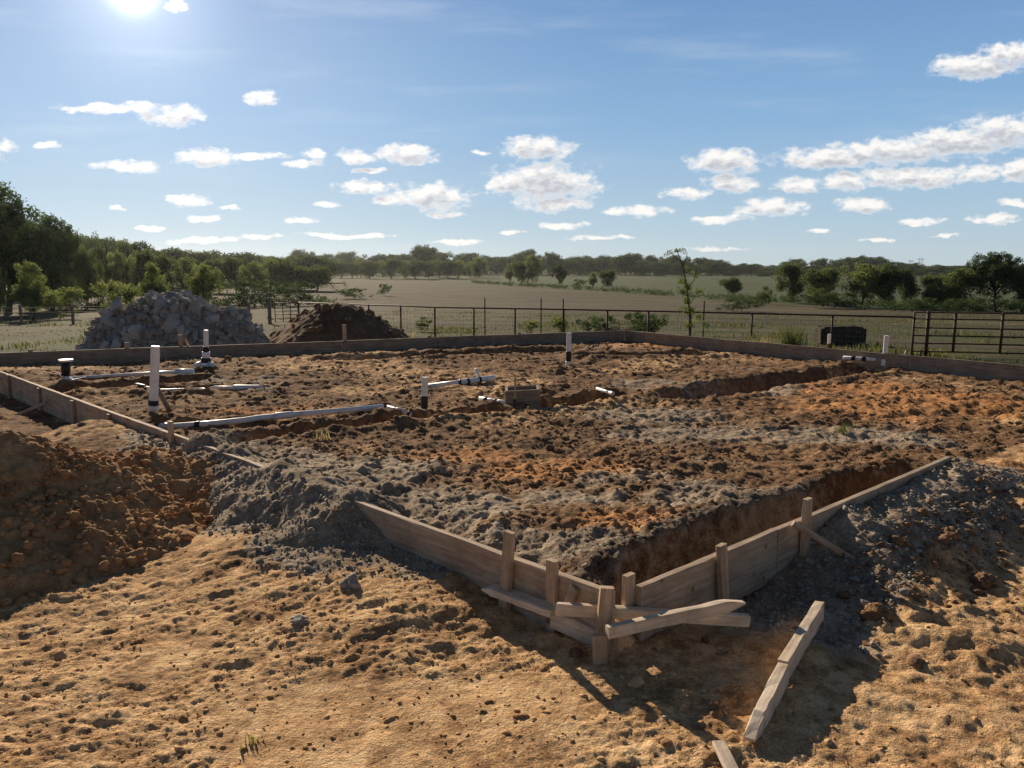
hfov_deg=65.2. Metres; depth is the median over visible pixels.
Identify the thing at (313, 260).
tree
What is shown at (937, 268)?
tree
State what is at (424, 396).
standpipe
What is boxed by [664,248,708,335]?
sapling
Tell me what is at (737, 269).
tree
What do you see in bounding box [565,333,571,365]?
standpipe
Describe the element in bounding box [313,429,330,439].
weed
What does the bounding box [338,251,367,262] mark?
tree
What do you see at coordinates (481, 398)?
drain pipe
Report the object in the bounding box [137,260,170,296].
tree
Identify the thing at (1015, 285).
tree
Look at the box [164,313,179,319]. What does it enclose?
concrete chunk
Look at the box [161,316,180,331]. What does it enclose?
concrete chunk
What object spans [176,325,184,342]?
concrete chunk
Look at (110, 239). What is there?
tree
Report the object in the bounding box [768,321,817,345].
weed
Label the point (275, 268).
tree
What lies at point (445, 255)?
tree
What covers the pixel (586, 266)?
tree
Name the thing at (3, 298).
tree
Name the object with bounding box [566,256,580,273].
tree
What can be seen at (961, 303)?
bush
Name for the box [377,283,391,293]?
bush
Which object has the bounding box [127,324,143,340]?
concrete chunk
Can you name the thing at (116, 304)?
concrete chunk
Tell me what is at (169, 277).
tree
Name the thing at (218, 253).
tree
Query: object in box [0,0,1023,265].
sky
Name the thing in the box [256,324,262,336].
concrete chunk
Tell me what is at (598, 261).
tree
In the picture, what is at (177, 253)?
tree
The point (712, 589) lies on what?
form wall
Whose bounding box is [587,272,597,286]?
tree
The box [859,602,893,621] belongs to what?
earth clod
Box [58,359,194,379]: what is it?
drain pipe
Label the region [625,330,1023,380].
form wall
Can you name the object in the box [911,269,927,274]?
tree
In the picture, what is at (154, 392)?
standpipe
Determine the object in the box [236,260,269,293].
tree
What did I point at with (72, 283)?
tree
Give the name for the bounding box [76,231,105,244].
tree
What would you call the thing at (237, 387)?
drain pipe
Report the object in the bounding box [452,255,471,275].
tree
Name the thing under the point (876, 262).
tree
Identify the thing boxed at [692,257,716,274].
tree
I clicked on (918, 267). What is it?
tree
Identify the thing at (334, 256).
tree
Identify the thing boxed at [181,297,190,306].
concrete chunk
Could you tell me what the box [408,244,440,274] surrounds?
tree
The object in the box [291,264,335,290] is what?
tree
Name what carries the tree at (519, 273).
on the ground at (354, 674)
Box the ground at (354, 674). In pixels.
[0,266,1023,767]
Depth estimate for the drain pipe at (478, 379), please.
10.59 m
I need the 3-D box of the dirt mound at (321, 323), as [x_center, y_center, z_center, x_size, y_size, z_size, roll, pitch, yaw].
[-4.981,-1.453,23.037,6.400,1.772,6.400,0,8,0]
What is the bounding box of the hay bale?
[813,325,866,344]
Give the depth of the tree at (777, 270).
367.36 m
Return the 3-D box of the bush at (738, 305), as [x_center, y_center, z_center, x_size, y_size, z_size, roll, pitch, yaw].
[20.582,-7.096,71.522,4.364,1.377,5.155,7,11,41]
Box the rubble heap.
[76,291,271,348]
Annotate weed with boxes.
[240,732,263,750]
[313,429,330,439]
[745,335,784,343]
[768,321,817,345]
[830,422,859,434]
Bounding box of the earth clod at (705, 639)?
[700,636,709,642]
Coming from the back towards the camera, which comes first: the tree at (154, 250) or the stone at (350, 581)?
the tree at (154, 250)
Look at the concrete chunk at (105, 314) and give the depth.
19.44 m
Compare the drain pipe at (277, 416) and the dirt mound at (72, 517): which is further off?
the drain pipe at (277, 416)
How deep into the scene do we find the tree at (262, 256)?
216.99 m
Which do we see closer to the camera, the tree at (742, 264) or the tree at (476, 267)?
the tree at (476, 267)
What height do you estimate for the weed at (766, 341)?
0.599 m
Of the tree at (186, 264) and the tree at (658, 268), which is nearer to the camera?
the tree at (186, 264)
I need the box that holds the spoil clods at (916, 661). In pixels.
[803,471,1023,668]
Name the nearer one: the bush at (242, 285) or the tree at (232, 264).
the bush at (242, 285)
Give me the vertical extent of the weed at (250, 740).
0.058 m
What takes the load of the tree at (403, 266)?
on the ground at (354, 674)
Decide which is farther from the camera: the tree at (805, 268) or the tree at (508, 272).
the tree at (805, 268)
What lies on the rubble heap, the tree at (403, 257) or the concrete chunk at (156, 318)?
the concrete chunk at (156, 318)
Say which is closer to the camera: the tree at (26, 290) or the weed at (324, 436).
the weed at (324, 436)
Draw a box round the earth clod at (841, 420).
[835,416,852,425]
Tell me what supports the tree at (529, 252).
on the ground at (354, 674)
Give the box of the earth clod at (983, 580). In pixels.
[969,571,999,589]
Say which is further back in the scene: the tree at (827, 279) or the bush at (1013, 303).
the tree at (827, 279)
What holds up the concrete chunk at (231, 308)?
on the rubble heap
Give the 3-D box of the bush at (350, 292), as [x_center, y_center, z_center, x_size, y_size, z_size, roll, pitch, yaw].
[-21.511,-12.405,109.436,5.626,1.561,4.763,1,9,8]
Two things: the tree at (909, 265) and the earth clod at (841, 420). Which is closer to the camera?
the earth clod at (841, 420)
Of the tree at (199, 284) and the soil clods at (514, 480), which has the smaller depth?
the soil clods at (514, 480)
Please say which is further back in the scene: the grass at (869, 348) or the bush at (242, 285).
the bush at (242, 285)
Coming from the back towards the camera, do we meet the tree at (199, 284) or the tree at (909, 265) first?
the tree at (909, 265)
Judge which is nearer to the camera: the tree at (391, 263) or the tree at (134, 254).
the tree at (134, 254)
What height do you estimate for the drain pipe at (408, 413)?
0.131 m
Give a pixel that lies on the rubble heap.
(137, 313)
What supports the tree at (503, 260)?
on the ground at (354, 674)
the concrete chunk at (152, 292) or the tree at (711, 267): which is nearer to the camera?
the concrete chunk at (152, 292)
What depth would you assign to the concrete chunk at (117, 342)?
18.70 m
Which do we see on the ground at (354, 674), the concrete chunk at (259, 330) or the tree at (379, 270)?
the tree at (379, 270)
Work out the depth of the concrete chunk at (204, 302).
19.95 m
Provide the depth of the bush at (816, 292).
85.13 m
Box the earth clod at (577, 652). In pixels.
[569,647,583,659]
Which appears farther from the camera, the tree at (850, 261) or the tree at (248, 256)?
the tree at (850, 261)
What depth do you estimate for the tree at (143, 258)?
101.82 m
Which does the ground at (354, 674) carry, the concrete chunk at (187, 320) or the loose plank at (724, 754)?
the loose plank at (724, 754)
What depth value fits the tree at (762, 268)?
417.24 m
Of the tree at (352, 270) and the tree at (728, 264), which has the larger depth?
the tree at (728, 264)
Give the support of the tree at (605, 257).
on the ground at (354, 674)
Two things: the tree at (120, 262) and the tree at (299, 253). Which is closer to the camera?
the tree at (120, 262)
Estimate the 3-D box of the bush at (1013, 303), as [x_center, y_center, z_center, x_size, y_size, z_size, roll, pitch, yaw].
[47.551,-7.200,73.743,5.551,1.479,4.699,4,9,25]
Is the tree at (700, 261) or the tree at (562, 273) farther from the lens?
the tree at (700, 261)
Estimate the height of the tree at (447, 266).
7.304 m
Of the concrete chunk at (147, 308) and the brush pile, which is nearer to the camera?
the concrete chunk at (147, 308)
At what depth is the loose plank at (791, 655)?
3.42 m
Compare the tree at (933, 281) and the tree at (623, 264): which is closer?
the tree at (933, 281)
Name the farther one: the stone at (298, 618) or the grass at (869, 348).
the grass at (869, 348)
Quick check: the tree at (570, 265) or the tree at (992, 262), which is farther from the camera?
the tree at (570, 265)
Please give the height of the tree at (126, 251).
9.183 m
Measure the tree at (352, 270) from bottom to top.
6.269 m
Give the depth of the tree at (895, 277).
86.52 m
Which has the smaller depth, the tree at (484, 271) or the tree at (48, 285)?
the tree at (48, 285)
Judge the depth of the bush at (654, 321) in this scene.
30.67 m
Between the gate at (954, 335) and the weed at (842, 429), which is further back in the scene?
the gate at (954, 335)
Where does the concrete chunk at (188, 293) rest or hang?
on the rubble heap
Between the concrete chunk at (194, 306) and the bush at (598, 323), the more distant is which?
the bush at (598, 323)
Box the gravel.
[116,429,1023,656]
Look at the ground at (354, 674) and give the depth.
4.35 m
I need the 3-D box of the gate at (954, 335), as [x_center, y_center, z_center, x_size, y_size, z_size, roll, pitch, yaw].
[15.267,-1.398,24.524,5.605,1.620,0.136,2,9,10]
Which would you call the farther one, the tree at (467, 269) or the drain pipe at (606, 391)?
the tree at (467, 269)
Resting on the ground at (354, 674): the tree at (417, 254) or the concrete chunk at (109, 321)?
the tree at (417, 254)
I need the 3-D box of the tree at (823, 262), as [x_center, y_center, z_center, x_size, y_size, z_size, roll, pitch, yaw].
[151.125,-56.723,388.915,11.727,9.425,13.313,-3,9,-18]
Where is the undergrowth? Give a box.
[0,271,1022,312]
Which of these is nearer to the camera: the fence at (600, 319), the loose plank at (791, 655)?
the loose plank at (791, 655)
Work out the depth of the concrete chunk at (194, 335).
18.94 m
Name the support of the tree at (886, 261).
on the ground at (354, 674)
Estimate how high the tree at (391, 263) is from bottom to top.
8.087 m
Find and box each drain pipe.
[58,359,194,379]
[134,383,262,390]
[158,404,383,429]
[386,405,412,416]
[428,368,495,387]
[478,396,504,403]
[596,387,614,394]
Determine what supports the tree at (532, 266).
on the ground at (354, 674)
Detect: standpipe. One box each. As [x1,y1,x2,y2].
[148,345,170,413]
[192,330,216,366]
[421,377,427,409]
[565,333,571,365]
[827,334,830,347]
[843,335,907,365]
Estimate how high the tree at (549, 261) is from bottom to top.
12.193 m
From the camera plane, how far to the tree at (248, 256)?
204.51 m
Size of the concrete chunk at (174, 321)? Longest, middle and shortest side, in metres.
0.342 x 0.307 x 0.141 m
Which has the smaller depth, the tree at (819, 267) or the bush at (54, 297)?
the bush at (54, 297)
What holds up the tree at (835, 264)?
on the ground at (354, 674)
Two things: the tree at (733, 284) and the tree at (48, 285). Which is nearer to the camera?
the tree at (48, 285)
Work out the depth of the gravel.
4.48 m
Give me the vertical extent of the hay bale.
0.701 m
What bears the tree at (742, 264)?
on the ground at (354, 674)
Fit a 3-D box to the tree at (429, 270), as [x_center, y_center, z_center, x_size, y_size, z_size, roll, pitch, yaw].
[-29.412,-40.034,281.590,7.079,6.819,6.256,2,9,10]
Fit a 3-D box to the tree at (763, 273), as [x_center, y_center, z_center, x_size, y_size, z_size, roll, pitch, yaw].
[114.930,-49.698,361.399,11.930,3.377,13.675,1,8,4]
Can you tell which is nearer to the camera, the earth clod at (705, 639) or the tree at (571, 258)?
the earth clod at (705, 639)
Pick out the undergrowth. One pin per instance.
(905, 307)
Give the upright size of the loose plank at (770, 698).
0.116 m
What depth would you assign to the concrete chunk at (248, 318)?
19.97 m
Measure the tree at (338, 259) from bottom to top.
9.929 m
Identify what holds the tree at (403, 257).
on the ground at (354, 674)
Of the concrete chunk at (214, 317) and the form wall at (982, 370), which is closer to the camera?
the form wall at (982, 370)
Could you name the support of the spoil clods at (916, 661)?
on the ground at (354, 674)
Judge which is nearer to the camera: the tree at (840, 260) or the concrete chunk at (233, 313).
the concrete chunk at (233, 313)
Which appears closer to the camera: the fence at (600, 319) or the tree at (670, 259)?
the fence at (600, 319)
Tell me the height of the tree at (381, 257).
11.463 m
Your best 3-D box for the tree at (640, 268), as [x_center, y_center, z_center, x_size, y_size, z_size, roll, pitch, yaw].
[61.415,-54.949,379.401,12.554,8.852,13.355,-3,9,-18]
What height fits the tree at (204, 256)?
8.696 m
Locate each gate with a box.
[267,297,297,323]
[911,311,1023,356]
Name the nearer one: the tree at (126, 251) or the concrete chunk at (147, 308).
the concrete chunk at (147, 308)
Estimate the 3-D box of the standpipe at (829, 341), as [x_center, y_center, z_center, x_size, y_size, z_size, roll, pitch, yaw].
[5.817,-0.734,14.683,0.062,0.368,0.060,0,8,0]
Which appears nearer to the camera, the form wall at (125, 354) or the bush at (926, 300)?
the form wall at (125, 354)
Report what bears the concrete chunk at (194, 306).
on the rubble heap
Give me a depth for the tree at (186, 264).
114.50 m
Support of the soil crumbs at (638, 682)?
on the ground at (354, 674)
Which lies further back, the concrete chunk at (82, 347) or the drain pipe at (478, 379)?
the concrete chunk at (82, 347)
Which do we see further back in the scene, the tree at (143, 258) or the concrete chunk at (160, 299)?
the tree at (143, 258)
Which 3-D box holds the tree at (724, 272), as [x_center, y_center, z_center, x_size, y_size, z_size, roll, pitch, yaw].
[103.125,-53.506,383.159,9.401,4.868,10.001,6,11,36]
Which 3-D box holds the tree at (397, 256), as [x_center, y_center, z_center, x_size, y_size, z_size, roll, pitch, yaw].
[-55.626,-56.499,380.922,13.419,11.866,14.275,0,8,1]
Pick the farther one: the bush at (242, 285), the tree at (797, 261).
the tree at (797, 261)
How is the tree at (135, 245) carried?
on the ground at (354, 674)
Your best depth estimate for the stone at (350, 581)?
4.04 m
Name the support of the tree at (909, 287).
on the ground at (354, 674)
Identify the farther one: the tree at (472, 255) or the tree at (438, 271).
the tree at (472, 255)
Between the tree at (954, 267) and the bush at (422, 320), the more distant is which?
the tree at (954, 267)
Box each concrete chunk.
[74,345,86,349]
[99,340,111,348]
[101,310,112,323]
[104,316,115,327]
[109,297,121,311]
[109,336,122,348]
[126,338,132,347]
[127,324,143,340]
[143,305,150,312]
[148,290,156,296]
[152,315,159,322]
[153,297,169,306]
[153,306,162,314]
[161,307,170,314]
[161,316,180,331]
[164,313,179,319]
[168,319,179,324]
[170,302,178,312]
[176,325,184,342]
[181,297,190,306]
[183,316,190,324]
[184,290,191,296]
[187,299,201,315]
[192,330,197,341]
[200,298,209,305]
[204,314,211,324]
[205,304,218,312]
[206,312,219,324]
[227,305,234,311]
[230,310,238,316]
[239,308,251,315]
[243,314,252,322]
[248,324,255,332]
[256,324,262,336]
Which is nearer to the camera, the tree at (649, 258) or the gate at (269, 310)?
the gate at (269, 310)
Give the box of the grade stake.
[513,377,515,408]
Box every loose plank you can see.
[712,740,737,767]
[743,662,788,742]
[777,601,823,677]
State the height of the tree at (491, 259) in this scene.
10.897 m
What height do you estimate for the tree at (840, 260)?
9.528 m
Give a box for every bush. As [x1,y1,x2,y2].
[24,286,85,318]
[89,278,142,309]
[221,278,291,306]
[274,280,327,305]
[333,287,371,297]
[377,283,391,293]
[415,315,432,331]
[518,320,539,333]
[549,316,573,332]
[571,279,586,285]
[574,314,617,331]
[611,312,668,333]
[716,297,772,311]
[756,285,772,303]
[797,291,869,308]
[806,287,837,304]
[905,297,948,310]
[944,296,1014,311]
[995,298,1023,310]
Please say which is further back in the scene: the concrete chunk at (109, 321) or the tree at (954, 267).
the tree at (954, 267)
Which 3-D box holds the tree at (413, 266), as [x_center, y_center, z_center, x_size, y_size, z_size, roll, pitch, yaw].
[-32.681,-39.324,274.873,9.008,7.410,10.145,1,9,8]
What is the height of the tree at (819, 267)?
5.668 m
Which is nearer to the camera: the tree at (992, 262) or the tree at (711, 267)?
the tree at (992, 262)
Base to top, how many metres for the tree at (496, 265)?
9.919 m
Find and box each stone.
[263,544,274,551]
[290,614,308,624]
[339,573,360,590]
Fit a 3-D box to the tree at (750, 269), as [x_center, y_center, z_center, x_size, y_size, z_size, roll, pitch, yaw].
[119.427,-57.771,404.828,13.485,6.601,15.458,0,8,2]
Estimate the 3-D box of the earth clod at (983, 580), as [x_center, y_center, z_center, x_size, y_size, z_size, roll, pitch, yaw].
[2.526,1.054,4.287,0.134,0.079,0.132,-4,9,-23]
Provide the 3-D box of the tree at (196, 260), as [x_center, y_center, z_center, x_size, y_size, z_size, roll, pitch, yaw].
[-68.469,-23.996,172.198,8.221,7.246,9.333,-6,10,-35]
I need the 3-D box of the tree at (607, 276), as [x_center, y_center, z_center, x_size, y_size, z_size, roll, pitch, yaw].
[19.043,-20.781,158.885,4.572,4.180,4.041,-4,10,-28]
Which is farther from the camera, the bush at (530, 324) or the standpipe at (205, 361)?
the bush at (530, 324)
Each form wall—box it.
[0,324,624,364]
[0,371,615,664]
[555,456,950,640]
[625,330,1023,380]
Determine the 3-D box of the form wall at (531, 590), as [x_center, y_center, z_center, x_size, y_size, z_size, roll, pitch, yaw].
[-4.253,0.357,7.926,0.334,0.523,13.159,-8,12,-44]
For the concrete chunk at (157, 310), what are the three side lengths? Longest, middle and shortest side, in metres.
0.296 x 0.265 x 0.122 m
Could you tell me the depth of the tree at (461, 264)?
288.51 m
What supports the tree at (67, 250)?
on the ground at (354, 674)
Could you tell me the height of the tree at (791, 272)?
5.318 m
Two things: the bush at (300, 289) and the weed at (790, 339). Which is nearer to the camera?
the weed at (790, 339)
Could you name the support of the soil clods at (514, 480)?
on the ground at (354, 674)
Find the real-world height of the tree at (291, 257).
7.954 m
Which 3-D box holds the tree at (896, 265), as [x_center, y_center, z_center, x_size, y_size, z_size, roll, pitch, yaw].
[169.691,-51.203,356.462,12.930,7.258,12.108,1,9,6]
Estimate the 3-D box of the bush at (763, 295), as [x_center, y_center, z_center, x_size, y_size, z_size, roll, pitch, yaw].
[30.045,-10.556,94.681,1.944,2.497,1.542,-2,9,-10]
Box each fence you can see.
[0,302,250,324]
[298,298,915,354]
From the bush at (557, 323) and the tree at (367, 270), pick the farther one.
the tree at (367, 270)
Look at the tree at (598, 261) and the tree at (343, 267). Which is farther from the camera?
the tree at (598, 261)
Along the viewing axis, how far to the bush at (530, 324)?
33.85 m
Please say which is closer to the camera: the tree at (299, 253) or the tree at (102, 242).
the tree at (102, 242)
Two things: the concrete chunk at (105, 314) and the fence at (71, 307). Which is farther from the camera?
the fence at (71, 307)
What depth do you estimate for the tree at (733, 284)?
116.67 m
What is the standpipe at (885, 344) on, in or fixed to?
on the ground at (354, 674)
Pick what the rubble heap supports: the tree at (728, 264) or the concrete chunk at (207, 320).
the concrete chunk at (207, 320)
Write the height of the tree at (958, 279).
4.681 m
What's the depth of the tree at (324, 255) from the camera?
419.53 m
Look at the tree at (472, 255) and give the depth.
410.59 m
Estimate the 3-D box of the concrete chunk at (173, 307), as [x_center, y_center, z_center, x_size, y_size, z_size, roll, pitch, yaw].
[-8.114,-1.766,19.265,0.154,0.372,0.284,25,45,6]
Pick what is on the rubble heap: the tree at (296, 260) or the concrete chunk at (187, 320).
the concrete chunk at (187, 320)
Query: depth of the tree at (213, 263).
133.31 m
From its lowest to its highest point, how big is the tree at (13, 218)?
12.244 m
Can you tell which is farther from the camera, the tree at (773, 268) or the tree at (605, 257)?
the tree at (605, 257)
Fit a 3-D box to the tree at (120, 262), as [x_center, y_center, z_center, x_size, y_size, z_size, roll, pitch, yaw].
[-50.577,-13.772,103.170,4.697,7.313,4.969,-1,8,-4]
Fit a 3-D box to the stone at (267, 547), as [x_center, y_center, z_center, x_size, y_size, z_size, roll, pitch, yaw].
[-1.395,0.942,4.586,0.063,0.045,0.080,-5,10,-30]
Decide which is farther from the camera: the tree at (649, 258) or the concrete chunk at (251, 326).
the tree at (649, 258)
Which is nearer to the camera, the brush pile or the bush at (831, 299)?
the brush pile
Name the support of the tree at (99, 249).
on the ground at (354, 674)
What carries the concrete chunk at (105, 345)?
on the rubble heap
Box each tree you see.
[0,181,62,314]
[0,267,10,319]
[9,259,51,319]
[13,213,80,311]
[39,269,77,310]
[60,273,76,308]
[69,244,105,308]
[72,229,93,287]
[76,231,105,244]
[79,234,116,276]
[87,243,112,300]
[102,249,135,297]
[105,243,139,288]
[107,236,127,252]
[117,238,157,255]
[126,249,142,297]
[130,248,173,294]
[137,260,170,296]
[144,247,173,271]
[154,246,188,286]
[160,251,182,291]
[171,255,205,289]
[182,249,219,263]
[183,262,225,302]
[187,255,209,270]
[203,258,230,292]
[207,249,233,261]
[218,251,257,276]
[220,255,248,292]
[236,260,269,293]
[251,256,289,288]
[254,254,275,262]
[268,256,300,289]
[275,265,306,289]
[281,255,297,259]
[283,254,334,267]
[288,248,315,256]
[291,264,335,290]
[297,254,340,279]
[316,253,329,258]
[328,252,349,274]
[330,257,345,274]
[334,260,348,277]
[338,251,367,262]
[345,262,361,277]
[352,258,367,277]
[358,260,380,278]
[367,253,387,275]
[374,260,394,277]
[382,257,402,278]
[386,254,402,275]
[396,260,412,277]
[399,253,418,275]
[402,259,428,278]
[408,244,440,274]
[409,247,441,272]
[422,261,436,277]
[428,259,441,277]
[434,251,454,261]
[436,259,460,278]
[451,252,480,261]
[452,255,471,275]
[452,260,465,277]
[463,262,480,277]
[468,257,489,277]
[472,257,487,275]
[480,255,495,273]
[485,255,498,274]
[487,259,504,274]
[497,256,514,271]
[503,263,513,281]
[506,253,529,271]
[510,261,530,283]
[517,248,536,260]
[522,254,545,284]
[540,251,561,275]
[550,262,567,284]
[555,258,582,274]
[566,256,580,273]
[571,257,595,275]
[582,255,603,274]
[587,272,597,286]
[593,255,613,270]
[597,269,617,286]
[599,256,617,271]
[608,252,643,275]
[632,260,652,274]
[643,255,663,273]
[643,261,673,275]
[660,254,691,274]
[667,259,698,275]
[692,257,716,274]
[699,261,727,275]
[713,259,732,270]
[718,277,742,295]
[719,268,733,275]
[727,265,745,275]
[734,263,748,274]
[742,263,762,274]
[753,270,776,275]
[759,264,778,270]
[764,266,782,275]
[771,261,806,275]
[771,261,806,302]
[788,258,808,271]
[797,266,841,305]
[799,266,817,273]
[803,265,832,270]
[809,258,833,266]
[825,261,844,275]
[834,257,850,275]
[836,261,889,306]
[842,257,867,273]
[855,254,872,264]
[864,257,885,268]
[870,263,906,307]
[875,256,890,273]
[877,261,906,269]
[897,268,921,304]
[903,264,915,271]
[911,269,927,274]
[912,262,925,272]
[920,264,950,274]
[920,273,949,309]
[932,265,986,309]
[942,265,968,272]
[965,251,1023,310]
[993,263,1023,311]
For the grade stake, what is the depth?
8.68 m
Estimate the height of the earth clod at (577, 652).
0.062 m
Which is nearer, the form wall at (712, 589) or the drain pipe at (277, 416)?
the form wall at (712, 589)
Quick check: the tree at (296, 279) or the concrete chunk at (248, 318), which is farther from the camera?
the tree at (296, 279)
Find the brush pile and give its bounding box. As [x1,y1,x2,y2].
[583,321,632,338]
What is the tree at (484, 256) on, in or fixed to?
on the ground at (354, 674)
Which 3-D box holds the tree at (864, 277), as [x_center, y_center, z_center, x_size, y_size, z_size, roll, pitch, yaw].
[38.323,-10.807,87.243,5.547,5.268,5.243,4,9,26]
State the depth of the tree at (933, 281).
82.77 m
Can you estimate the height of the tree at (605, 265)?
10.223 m
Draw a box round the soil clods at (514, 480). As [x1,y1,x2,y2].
[0,342,1023,568]
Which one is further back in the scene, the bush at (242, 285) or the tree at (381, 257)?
the tree at (381, 257)
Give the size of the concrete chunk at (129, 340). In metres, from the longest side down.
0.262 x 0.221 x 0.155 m
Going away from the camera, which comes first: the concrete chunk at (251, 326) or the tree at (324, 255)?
the concrete chunk at (251, 326)
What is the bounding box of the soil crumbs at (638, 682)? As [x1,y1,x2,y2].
[0,468,1023,767]
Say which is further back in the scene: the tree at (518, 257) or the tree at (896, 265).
the tree at (518, 257)
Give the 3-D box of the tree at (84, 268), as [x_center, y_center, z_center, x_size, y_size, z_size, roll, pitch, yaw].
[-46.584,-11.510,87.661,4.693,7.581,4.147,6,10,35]
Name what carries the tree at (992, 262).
on the ground at (354, 674)
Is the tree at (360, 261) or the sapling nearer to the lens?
the sapling
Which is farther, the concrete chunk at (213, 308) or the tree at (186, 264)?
the tree at (186, 264)
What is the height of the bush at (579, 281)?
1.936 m
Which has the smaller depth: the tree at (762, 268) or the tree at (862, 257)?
the tree at (862, 257)
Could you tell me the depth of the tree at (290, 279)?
145.87 m
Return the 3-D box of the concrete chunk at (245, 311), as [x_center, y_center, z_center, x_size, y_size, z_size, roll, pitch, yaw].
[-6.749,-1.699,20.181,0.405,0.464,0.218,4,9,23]
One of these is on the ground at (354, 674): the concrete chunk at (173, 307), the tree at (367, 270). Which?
the tree at (367, 270)
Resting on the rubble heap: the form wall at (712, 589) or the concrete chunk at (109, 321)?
the concrete chunk at (109, 321)
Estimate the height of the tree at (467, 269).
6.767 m
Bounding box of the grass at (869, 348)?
[0,309,1023,362]
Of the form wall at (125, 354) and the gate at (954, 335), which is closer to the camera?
the form wall at (125, 354)
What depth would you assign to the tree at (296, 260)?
215.42 m
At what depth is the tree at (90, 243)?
130.60 m
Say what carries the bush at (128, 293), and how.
on the ground at (354, 674)
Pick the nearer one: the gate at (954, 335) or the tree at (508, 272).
the gate at (954, 335)
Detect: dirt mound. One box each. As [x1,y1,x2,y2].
[0,429,261,648]
[268,303,410,342]
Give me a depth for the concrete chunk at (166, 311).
19.14 m

